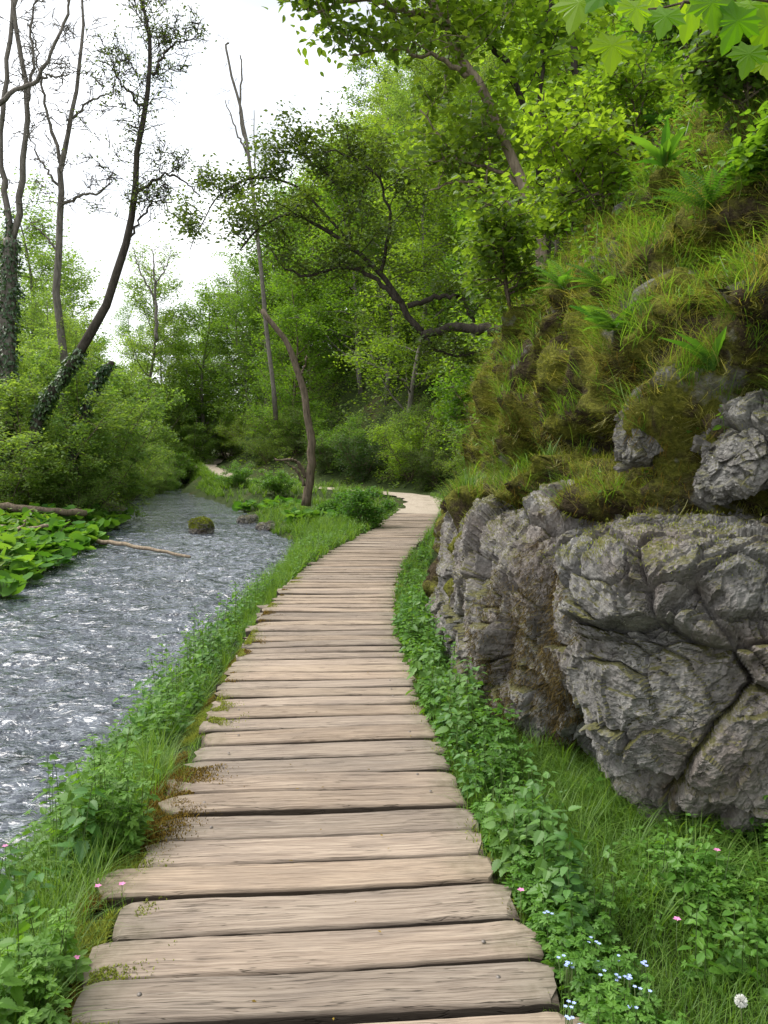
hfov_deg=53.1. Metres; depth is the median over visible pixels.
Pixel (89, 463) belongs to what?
shrub
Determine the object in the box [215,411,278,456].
shrub
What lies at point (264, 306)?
bare tree
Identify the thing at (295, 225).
broadleaf tree
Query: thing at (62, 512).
fallen log
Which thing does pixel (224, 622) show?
nettle
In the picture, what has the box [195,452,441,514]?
gravel path
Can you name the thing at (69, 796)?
nettle
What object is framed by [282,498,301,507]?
butterbur
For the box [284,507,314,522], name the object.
butterbur
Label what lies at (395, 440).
shrub
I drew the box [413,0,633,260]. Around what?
ash tree
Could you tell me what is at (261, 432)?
shrub
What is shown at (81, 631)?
river water
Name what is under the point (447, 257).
broadleaf tree
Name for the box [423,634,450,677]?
nettle
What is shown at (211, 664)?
nettle
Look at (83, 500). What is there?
shrub
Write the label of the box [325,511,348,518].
butterbur
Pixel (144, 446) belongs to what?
shrub
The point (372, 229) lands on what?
broadleaf tree
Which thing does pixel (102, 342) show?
broadleaf tree
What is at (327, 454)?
shrub
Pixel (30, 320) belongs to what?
broadleaf tree
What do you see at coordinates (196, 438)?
shrub
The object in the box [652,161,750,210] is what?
fern
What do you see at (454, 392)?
bush
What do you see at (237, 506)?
butterbur
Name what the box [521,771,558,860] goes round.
nettle
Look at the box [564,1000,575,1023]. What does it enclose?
forget me not
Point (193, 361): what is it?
broadleaf tree
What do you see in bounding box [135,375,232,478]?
shrub
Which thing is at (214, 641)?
nettle
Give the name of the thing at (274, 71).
sky
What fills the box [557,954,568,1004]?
forget me not
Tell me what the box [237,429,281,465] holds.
shrub
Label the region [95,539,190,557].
fallen log
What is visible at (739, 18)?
maple branch
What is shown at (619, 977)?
forget me not
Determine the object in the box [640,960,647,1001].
forget me not
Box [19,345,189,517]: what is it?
shrub
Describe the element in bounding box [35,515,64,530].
butterbur
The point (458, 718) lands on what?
nettle
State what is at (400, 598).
nettle
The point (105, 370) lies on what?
ivy trunk
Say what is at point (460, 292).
broadleaf tree
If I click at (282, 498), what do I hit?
butterbur
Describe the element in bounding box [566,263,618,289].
fern
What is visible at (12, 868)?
nettle
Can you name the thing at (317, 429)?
shrub
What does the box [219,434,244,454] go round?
shrub
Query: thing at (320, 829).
leaf litter
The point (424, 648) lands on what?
nettle
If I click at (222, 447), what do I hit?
shrub
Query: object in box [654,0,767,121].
sapling
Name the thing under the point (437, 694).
nettle
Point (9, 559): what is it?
butterbur
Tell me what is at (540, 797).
nettle
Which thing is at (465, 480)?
bank grass
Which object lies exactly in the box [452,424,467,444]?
shrub
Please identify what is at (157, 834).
brown moss
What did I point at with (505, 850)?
nettle
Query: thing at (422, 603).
nettle
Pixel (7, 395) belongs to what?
shrub
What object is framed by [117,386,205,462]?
shrub
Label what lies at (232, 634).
nettle
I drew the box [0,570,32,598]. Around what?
butterbur
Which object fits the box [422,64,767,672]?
mossy cliff
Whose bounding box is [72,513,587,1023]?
boardwalk
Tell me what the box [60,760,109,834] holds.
nettle
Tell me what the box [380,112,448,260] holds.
broadleaf tree
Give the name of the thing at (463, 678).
nettle
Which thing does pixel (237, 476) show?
bush
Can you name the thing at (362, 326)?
broadleaf tree
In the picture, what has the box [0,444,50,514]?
shrub
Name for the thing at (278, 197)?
broadleaf tree
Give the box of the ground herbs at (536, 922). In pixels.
[391,491,767,1023]
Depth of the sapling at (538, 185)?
7.58 m
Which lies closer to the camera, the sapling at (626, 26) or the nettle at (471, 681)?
the nettle at (471, 681)
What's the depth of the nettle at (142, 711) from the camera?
5.10 m
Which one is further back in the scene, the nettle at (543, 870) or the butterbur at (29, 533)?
the butterbur at (29, 533)
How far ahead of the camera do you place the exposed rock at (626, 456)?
3.95 m
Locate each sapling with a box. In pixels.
[448,160,559,314]
[460,251,535,324]
[503,101,625,193]
[510,70,650,230]
[511,153,601,249]
[514,12,677,124]
[555,30,687,155]
[607,0,721,79]
[653,26,704,77]
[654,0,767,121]
[703,101,767,195]
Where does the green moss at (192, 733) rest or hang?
on the ground at (334, 475)
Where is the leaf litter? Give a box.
[219,589,508,1019]
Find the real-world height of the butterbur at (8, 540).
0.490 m
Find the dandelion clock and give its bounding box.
[735,994,747,1023]
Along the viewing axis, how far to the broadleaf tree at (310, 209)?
67.20 m
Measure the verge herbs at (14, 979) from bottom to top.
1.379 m
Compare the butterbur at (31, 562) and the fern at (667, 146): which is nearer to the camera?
the fern at (667, 146)
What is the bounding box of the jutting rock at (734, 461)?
[690,388,767,505]
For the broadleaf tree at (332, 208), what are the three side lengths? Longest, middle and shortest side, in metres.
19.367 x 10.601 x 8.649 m
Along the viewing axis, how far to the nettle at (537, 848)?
2.73 m
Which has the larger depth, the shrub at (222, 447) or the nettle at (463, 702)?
the shrub at (222, 447)
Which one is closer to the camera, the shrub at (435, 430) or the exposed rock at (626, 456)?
the exposed rock at (626, 456)
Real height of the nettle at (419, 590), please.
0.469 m
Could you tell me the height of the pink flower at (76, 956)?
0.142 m
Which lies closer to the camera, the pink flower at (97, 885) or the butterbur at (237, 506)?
the pink flower at (97, 885)
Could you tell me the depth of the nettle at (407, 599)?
7.71 m
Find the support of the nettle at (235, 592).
on the ground at (334, 475)
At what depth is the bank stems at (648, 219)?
5.20 m
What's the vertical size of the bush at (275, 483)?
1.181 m
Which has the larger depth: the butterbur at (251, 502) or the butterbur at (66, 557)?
the butterbur at (251, 502)
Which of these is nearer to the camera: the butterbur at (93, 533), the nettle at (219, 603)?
the nettle at (219, 603)
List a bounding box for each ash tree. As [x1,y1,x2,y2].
[262,0,559,277]
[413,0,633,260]
[504,0,658,259]
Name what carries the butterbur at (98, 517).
on the ground at (334, 475)
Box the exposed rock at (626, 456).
[612,383,663,472]
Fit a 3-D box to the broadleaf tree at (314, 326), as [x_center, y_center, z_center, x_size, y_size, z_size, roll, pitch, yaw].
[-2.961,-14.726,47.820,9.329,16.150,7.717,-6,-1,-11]
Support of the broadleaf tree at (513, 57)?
on the ground at (334, 475)
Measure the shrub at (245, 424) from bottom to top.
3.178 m
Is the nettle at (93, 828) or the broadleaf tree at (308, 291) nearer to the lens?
the nettle at (93, 828)
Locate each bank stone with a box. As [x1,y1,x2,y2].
[236,514,258,523]
[255,520,278,530]
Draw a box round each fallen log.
[0,502,87,516]
[1,524,48,530]
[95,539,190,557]
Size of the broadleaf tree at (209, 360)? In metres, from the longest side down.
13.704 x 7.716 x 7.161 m
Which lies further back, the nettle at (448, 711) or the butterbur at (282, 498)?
the butterbur at (282, 498)
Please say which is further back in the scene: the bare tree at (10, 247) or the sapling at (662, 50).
the bare tree at (10, 247)
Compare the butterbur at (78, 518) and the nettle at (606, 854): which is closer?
the nettle at (606, 854)
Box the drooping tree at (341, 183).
[153,86,501,375]
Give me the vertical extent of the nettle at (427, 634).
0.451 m
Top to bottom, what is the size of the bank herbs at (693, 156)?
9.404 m
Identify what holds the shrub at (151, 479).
on the ground at (334, 475)
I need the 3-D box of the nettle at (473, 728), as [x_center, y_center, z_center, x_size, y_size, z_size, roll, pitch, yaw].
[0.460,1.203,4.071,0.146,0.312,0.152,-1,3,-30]
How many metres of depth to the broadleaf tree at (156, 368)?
65.75 m
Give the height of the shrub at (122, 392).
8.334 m
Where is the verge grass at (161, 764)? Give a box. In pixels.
[0,505,396,1023]
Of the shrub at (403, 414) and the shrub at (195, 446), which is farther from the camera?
the shrub at (195, 446)
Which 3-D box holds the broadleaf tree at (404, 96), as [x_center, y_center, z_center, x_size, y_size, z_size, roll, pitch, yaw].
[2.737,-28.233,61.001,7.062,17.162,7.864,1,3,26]
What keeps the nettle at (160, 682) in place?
on the ground at (334, 475)
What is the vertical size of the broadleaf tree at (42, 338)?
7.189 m
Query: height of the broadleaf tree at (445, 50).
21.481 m
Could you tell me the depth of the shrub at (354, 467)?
39.35 m
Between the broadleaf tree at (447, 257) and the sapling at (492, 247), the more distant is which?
the broadleaf tree at (447, 257)
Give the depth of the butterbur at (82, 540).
15.97 m
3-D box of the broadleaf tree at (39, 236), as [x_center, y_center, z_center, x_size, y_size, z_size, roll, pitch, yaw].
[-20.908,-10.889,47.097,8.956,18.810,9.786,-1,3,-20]
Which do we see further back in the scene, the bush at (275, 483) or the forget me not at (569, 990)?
the bush at (275, 483)
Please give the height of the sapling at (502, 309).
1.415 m
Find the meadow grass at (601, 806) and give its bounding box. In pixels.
[390,492,767,1023]
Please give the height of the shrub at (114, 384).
5.992 m
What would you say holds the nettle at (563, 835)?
on the ground at (334, 475)
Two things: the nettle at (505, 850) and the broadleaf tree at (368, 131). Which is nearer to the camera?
the nettle at (505, 850)
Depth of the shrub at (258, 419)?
55.99 m
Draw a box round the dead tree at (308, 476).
[260,309,315,505]
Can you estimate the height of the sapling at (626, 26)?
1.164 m
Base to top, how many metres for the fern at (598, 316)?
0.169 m
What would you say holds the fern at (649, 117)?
on the mossy cliff
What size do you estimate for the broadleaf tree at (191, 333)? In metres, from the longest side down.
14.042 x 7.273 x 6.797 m
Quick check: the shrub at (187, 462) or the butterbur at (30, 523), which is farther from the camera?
the shrub at (187, 462)
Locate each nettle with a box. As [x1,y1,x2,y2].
[0,844,48,897]
[0,849,53,938]
[0,854,17,914]
[0,880,17,925]
[1,829,30,910]
[43,787,90,875]
[52,781,110,879]
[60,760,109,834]
[72,779,91,795]
[102,726,139,823]
[118,681,158,742]
[143,660,172,713]
[160,671,177,696]
[179,634,194,670]
[190,629,213,673]
[195,636,215,678]
[196,631,220,671]
[199,642,219,682]
[205,607,227,651]
[205,614,216,653]
[213,593,231,630]
[215,598,233,631]
[221,615,238,647]
[227,584,246,624]
[230,580,253,611]
[394,584,415,633]
[398,587,416,614]
[400,596,424,651]
[405,643,440,698]
[406,611,424,639]
[410,601,431,647]
[413,573,425,605]
[413,594,425,618]
[419,635,439,670]
[423,618,445,661]
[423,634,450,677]
[423,670,442,710]
[426,674,451,715]
[431,677,449,708]
[432,684,455,729]
[434,655,460,696]
[434,680,470,747]
[437,672,463,728]
[442,705,474,766]
[453,740,485,806]
[454,691,483,743]
[455,656,476,706]
[455,675,476,708]
[455,679,480,739]
[455,685,483,753]
[456,669,479,722]
[459,666,486,727]
[459,734,493,793]
[460,659,486,727]
[462,714,483,757]
[475,700,494,740]
[479,713,512,765]
[483,743,511,790]
[483,776,531,876]
[493,742,523,787]
[498,811,535,881]
[512,758,544,824]
[515,779,559,852]
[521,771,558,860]
[524,805,581,915]
[525,765,552,808]
[527,821,567,875]
[532,806,572,884]
[541,827,590,913]
[546,859,594,947]
[582,850,621,940]
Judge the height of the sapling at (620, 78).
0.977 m
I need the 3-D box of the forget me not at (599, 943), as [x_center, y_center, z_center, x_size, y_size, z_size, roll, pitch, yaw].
[0.632,1.367,2.334,0.044,0.145,0.041,0,3,0]
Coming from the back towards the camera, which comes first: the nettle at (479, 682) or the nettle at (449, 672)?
the nettle at (449, 672)
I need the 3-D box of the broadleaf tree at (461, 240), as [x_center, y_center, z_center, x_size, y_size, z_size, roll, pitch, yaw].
[5.421,-9.762,32.116,6.693,16.275,8.363,0,4,-40]
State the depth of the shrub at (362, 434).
41.81 m
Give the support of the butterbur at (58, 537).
on the ground at (334, 475)
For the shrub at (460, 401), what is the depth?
15.57 m
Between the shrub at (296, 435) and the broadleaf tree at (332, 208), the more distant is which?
the broadleaf tree at (332, 208)
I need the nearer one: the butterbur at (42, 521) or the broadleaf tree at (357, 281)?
the butterbur at (42, 521)
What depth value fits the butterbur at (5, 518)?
17.23 m
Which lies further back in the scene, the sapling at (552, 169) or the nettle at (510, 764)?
the sapling at (552, 169)
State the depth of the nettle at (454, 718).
4.01 m
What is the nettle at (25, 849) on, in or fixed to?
on the ground at (334, 475)
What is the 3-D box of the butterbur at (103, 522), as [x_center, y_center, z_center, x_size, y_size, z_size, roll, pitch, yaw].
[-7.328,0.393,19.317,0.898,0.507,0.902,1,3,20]
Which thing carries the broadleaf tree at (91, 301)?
on the ground at (334, 475)
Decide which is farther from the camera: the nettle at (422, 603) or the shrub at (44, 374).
the shrub at (44, 374)
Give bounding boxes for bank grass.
[188,458,394,545]
[433,77,767,514]
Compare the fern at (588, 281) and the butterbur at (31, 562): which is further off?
the butterbur at (31, 562)
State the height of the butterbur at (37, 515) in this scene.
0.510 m
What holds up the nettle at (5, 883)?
on the ground at (334, 475)
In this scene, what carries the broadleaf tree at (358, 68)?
on the ground at (334, 475)
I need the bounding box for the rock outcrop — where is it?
[425,477,622,750]
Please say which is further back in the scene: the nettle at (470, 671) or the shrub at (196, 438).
the shrub at (196, 438)
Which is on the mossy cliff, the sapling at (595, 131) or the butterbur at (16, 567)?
the sapling at (595, 131)
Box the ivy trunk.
[63,353,122,480]
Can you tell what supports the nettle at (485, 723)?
on the ground at (334, 475)
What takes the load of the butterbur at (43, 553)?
on the ground at (334, 475)
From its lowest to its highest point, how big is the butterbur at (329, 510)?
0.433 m
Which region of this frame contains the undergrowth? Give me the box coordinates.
[0,244,481,573]
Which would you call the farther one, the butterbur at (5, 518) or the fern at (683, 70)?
the butterbur at (5, 518)
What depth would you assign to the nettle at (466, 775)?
3.61 m
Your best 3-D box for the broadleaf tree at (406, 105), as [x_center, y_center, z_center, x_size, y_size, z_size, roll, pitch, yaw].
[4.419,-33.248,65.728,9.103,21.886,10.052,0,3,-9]
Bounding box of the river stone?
[188,518,214,533]
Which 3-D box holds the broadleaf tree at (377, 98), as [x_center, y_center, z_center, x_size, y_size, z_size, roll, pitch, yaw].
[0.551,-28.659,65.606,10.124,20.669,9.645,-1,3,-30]
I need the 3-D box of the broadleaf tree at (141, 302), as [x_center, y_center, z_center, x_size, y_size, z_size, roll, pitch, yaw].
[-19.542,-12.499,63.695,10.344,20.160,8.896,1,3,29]
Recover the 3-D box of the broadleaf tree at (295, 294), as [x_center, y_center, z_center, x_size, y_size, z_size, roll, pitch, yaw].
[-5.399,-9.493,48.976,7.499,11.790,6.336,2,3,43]
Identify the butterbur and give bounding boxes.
[0,508,34,524]
[0,515,14,524]
[0,529,37,544]
[0,531,24,537]
[0,534,28,556]
[0,546,34,569]
[0,560,41,571]
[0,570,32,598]
[2,523,40,541]
[2,561,53,583]
[5,547,52,560]
[7,520,36,526]
[13,507,52,517]
[16,535,58,554]
[17,510,57,525]
[18,503,55,516]
[20,531,64,551]
[26,537,84,559]
[31,553,61,573]
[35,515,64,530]
[35,517,85,534]
[46,548,72,568]
[55,533,95,557]
[60,505,94,523]
[64,528,97,544]
[69,521,99,528]
[71,503,100,513]
[72,515,102,523]
[72,524,108,546]
[85,518,119,534]
[86,518,109,530]
[93,511,130,528]
[108,508,133,517]
[232,500,250,511]
[246,498,260,509]
[258,501,274,510]
[263,499,281,504]
[274,495,292,504]
[281,508,312,525]
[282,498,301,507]
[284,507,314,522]
[285,500,300,507]
[311,508,326,518]
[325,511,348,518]
[326,509,349,515]
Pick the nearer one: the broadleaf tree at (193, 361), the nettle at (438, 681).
the nettle at (438, 681)
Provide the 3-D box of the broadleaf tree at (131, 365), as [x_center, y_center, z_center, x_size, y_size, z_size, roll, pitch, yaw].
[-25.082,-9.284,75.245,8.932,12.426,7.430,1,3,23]
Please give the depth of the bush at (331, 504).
21.73 m
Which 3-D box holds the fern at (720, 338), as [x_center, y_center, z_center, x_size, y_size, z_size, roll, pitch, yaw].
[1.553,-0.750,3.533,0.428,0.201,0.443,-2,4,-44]
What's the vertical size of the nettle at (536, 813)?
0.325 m
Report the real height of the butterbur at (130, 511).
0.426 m
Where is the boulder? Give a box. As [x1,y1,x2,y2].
[542,507,767,835]
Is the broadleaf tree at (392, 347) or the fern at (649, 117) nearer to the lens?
the fern at (649, 117)
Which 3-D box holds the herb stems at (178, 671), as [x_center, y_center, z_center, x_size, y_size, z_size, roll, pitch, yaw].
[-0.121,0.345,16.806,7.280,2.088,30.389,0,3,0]
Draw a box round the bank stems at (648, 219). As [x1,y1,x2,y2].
[465,57,754,482]
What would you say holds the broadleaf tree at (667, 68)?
on the ground at (334, 475)
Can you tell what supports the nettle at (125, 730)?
on the ground at (334, 475)
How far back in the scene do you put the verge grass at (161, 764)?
3.42 m
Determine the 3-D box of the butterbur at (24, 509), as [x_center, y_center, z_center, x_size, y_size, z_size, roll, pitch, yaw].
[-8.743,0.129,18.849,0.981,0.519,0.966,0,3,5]
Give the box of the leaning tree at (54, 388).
[16,0,218,471]
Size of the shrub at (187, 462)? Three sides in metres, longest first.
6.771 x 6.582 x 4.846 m
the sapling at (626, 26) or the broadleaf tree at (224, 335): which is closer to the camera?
the sapling at (626, 26)
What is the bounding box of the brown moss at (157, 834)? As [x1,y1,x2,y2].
[49,92,766,1015]
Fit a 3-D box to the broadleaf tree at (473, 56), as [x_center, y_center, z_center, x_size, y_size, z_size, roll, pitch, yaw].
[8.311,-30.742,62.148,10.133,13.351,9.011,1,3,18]
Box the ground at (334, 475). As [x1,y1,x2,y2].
[0,243,767,1023]
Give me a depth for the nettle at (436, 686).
4.77 m
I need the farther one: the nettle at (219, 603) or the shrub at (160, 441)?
the shrub at (160, 441)
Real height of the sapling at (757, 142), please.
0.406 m
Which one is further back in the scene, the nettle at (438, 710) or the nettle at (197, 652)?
the nettle at (197, 652)
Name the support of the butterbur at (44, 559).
on the ground at (334, 475)
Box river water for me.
[0,480,292,878]
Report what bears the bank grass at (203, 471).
on the ground at (334, 475)
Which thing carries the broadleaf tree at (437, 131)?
on the ground at (334, 475)
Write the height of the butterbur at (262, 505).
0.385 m
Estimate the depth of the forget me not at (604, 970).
2.19 m
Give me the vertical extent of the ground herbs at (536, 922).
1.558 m
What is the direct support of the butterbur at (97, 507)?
on the ground at (334, 475)
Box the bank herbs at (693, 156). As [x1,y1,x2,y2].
[459,54,767,492]
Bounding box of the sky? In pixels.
[0,0,500,406]
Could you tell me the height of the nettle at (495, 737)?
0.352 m
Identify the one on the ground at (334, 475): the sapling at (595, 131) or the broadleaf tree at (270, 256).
the broadleaf tree at (270, 256)
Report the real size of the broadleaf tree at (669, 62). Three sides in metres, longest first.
16.229 x 8.454 x 7.622 m
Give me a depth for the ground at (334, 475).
39.07 m
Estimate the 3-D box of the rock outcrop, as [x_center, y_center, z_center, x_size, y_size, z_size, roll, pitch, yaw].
[1.344,0.698,6.157,1.878,2.037,4.594,0,3,0]
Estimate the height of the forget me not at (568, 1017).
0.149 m
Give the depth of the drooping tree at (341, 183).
12.33 m
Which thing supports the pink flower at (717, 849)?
on the ground at (334, 475)
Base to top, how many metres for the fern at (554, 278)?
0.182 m
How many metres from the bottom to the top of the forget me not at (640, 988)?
0.143 m
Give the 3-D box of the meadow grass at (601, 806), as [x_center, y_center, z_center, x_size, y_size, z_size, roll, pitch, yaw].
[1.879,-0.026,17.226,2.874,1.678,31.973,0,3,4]
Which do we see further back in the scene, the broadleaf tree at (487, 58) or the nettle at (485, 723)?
the broadleaf tree at (487, 58)
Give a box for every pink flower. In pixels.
[74,955,79,996]
[95,884,100,919]
[119,882,124,908]
[517,888,523,923]
[673,916,680,981]
[713,848,720,880]
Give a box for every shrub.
[0,372,158,506]
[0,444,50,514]
[15,323,35,383]
[15,345,126,497]
[16,333,168,499]
[18,350,136,492]
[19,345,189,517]
[42,450,123,519]
[44,426,124,510]
[46,362,140,404]
[105,377,129,407]
[110,442,176,504]
[112,420,161,496]
[113,413,170,494]
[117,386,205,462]
[118,399,154,471]
[118,401,164,466]
[129,356,245,454]
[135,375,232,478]
[141,444,176,486]
[145,461,186,490]
[146,436,197,487]
[146,459,178,493]
[152,420,223,487]
[159,421,213,484]
[195,408,240,459]
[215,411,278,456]
[218,401,271,450]
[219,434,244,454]
[227,422,246,455]
[233,401,299,438]
[236,433,278,465]
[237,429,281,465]
[239,418,251,431]
[246,380,337,445]
[247,412,268,433]
[252,407,328,449]
[262,406,314,458]
[281,408,340,450]
[296,409,351,459]
[296,435,354,475]
[315,410,388,471]
[325,424,399,484]
[359,401,452,481]
[384,394,434,454]
[392,443,459,490]
[413,393,467,473]
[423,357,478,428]
[429,380,468,451]
[432,449,467,481]
[433,348,478,473]
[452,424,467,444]
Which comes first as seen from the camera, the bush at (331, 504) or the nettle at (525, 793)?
the nettle at (525, 793)
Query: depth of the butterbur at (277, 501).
27.69 m
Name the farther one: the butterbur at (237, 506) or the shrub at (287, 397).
the shrub at (287, 397)
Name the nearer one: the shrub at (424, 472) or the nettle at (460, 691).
the nettle at (460, 691)
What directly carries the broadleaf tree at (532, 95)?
on the ground at (334, 475)
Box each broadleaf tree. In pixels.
[0,162,113,366]
[0,338,52,515]
[16,286,39,348]
[17,277,85,364]
[17,303,50,351]
[18,228,135,370]
[21,314,102,439]
[24,301,127,491]
[35,291,77,337]
[53,332,123,487]
[107,231,224,455]
[107,295,156,381]
[108,355,159,391]
[130,320,193,441]
[142,309,200,394]
[154,278,253,459]
[162,314,232,435]
[182,325,237,433]
[190,241,284,431]
[198,196,317,418]
[200,288,251,449]
[218,230,320,403]
[218,310,284,411]
[226,267,259,400]
[238,267,345,439]
[239,176,350,385]
[243,150,372,399]
[246,230,369,408]
[257,179,333,392]
[258,165,360,382]
[260,200,350,384]
[272,137,417,393]
[300,104,418,342]
[317,120,362,320]
[323,133,485,442]
[325,135,449,405]
[329,117,379,319]
[332,144,422,308]
[334,40,408,157]
[342,58,435,272]
[369,46,442,257]
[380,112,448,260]
[383,0,495,312]
[385,61,521,378]
[386,0,458,212]
[398,0,482,102]
[412,79,529,312]
[412,83,475,259]
[415,176,505,420]
[420,0,519,203]
[426,39,492,135]
[430,70,554,385]
[433,55,645,449]
[434,107,509,322]
[440,1,684,383]
[464,2,689,282]
[480,4,525,79]
[484,7,557,110]
[639,33,694,106]
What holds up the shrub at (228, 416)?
on the ground at (334, 475)
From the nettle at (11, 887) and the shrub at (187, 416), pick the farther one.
the shrub at (187, 416)
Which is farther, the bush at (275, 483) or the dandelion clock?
the bush at (275, 483)
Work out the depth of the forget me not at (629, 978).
2.15 m
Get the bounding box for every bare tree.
[0,0,95,500]
[8,0,126,439]
[130,239,177,339]
[215,30,277,419]
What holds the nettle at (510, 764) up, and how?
on the ground at (334, 475)
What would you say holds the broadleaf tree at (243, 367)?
on the ground at (334, 475)
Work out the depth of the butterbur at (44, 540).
14.63 m
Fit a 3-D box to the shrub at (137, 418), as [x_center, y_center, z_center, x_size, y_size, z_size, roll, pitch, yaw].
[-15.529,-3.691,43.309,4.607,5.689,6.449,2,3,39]
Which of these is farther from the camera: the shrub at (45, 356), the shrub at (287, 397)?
the shrub at (287, 397)
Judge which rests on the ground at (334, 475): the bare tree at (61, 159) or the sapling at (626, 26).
the bare tree at (61, 159)
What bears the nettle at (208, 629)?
on the ground at (334, 475)
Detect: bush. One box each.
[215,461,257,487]
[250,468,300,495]
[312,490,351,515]
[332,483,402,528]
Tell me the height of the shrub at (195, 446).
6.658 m
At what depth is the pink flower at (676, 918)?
2.38 m
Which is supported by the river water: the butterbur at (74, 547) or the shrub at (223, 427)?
the butterbur at (74, 547)
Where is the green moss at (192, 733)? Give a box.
[58,63,767,1023]
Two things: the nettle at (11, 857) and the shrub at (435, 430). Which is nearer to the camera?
the nettle at (11, 857)
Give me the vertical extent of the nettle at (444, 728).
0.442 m
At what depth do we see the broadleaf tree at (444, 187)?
44.59 m
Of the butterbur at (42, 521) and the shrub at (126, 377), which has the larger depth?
the shrub at (126, 377)
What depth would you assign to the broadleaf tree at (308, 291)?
51.92 m
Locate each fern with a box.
[531,259,574,290]
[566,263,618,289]
[569,294,654,331]
[623,116,692,166]
[640,105,684,127]
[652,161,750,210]
[659,323,750,370]
[666,64,689,80]
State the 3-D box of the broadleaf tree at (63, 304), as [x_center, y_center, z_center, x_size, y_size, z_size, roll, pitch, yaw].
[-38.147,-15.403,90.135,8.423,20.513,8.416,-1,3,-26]
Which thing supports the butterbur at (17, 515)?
on the ground at (334, 475)
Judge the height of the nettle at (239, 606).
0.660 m
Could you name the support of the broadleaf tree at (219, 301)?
on the ground at (334, 475)
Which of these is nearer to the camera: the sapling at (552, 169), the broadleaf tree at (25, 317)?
the sapling at (552, 169)
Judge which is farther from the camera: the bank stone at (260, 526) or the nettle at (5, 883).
the bank stone at (260, 526)
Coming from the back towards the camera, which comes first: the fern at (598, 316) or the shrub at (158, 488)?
the shrub at (158, 488)
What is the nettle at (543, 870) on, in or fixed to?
on the ground at (334, 475)
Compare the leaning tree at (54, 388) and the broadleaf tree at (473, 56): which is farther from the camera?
the broadleaf tree at (473, 56)
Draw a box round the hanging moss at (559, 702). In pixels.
[434,520,612,769]
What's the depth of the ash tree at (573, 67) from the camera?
12.66 m
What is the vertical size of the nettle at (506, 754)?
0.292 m
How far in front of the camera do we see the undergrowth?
44.48 m
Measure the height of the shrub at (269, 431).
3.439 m
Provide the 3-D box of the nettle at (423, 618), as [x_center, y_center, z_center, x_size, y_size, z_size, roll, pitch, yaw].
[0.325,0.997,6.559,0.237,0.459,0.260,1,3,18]
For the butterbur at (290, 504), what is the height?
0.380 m
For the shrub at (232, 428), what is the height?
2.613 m
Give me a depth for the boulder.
3.16 m
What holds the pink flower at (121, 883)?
on the ground at (334, 475)
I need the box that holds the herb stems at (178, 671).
[0,495,766,1023]
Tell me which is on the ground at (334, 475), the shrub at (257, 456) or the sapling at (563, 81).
the shrub at (257, 456)
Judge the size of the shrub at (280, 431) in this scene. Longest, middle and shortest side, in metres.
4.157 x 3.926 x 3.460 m
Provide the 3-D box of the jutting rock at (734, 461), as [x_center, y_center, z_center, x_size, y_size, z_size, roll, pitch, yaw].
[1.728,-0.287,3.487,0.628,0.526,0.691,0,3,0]
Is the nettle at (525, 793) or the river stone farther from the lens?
the river stone
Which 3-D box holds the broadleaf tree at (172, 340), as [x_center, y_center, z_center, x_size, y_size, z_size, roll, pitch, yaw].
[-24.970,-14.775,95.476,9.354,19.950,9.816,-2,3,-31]
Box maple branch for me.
[549,0,767,79]
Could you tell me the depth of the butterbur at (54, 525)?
17.10 m
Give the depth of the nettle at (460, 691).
4.37 m
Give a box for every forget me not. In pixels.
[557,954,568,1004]
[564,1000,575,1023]
[564,1015,579,1023]
[565,962,573,1003]
[587,936,600,957]
[598,966,606,995]
[615,973,625,998]
[627,974,631,992]
[633,985,651,1017]
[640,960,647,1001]
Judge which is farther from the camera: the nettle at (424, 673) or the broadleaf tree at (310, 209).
the broadleaf tree at (310, 209)
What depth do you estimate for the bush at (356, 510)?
18.51 m
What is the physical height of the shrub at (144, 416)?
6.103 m
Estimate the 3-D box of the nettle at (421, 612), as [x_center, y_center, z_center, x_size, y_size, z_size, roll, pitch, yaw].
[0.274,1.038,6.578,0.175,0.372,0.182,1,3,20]
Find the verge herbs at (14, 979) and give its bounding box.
[0,505,390,1023]
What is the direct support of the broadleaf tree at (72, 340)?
on the ground at (334, 475)
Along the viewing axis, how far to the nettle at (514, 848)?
2.88 m
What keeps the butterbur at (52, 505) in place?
on the ground at (334, 475)
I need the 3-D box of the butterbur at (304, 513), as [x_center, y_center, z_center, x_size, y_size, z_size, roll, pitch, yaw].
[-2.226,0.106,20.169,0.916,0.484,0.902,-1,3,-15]
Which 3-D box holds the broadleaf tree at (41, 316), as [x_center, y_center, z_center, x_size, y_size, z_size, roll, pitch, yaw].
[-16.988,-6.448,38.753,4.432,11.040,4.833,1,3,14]
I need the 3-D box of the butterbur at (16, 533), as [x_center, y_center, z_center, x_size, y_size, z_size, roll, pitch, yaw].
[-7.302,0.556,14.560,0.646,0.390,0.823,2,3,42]
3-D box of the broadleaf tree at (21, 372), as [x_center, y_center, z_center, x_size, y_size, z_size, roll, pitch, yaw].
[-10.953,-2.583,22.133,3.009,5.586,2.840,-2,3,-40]
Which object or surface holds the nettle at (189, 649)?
on the ground at (334, 475)
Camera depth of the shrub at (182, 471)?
52.11 m
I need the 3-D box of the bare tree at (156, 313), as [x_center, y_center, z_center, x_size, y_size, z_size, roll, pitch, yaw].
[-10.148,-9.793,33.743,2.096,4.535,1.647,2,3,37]
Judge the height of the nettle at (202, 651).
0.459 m
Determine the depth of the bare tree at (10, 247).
21.53 m

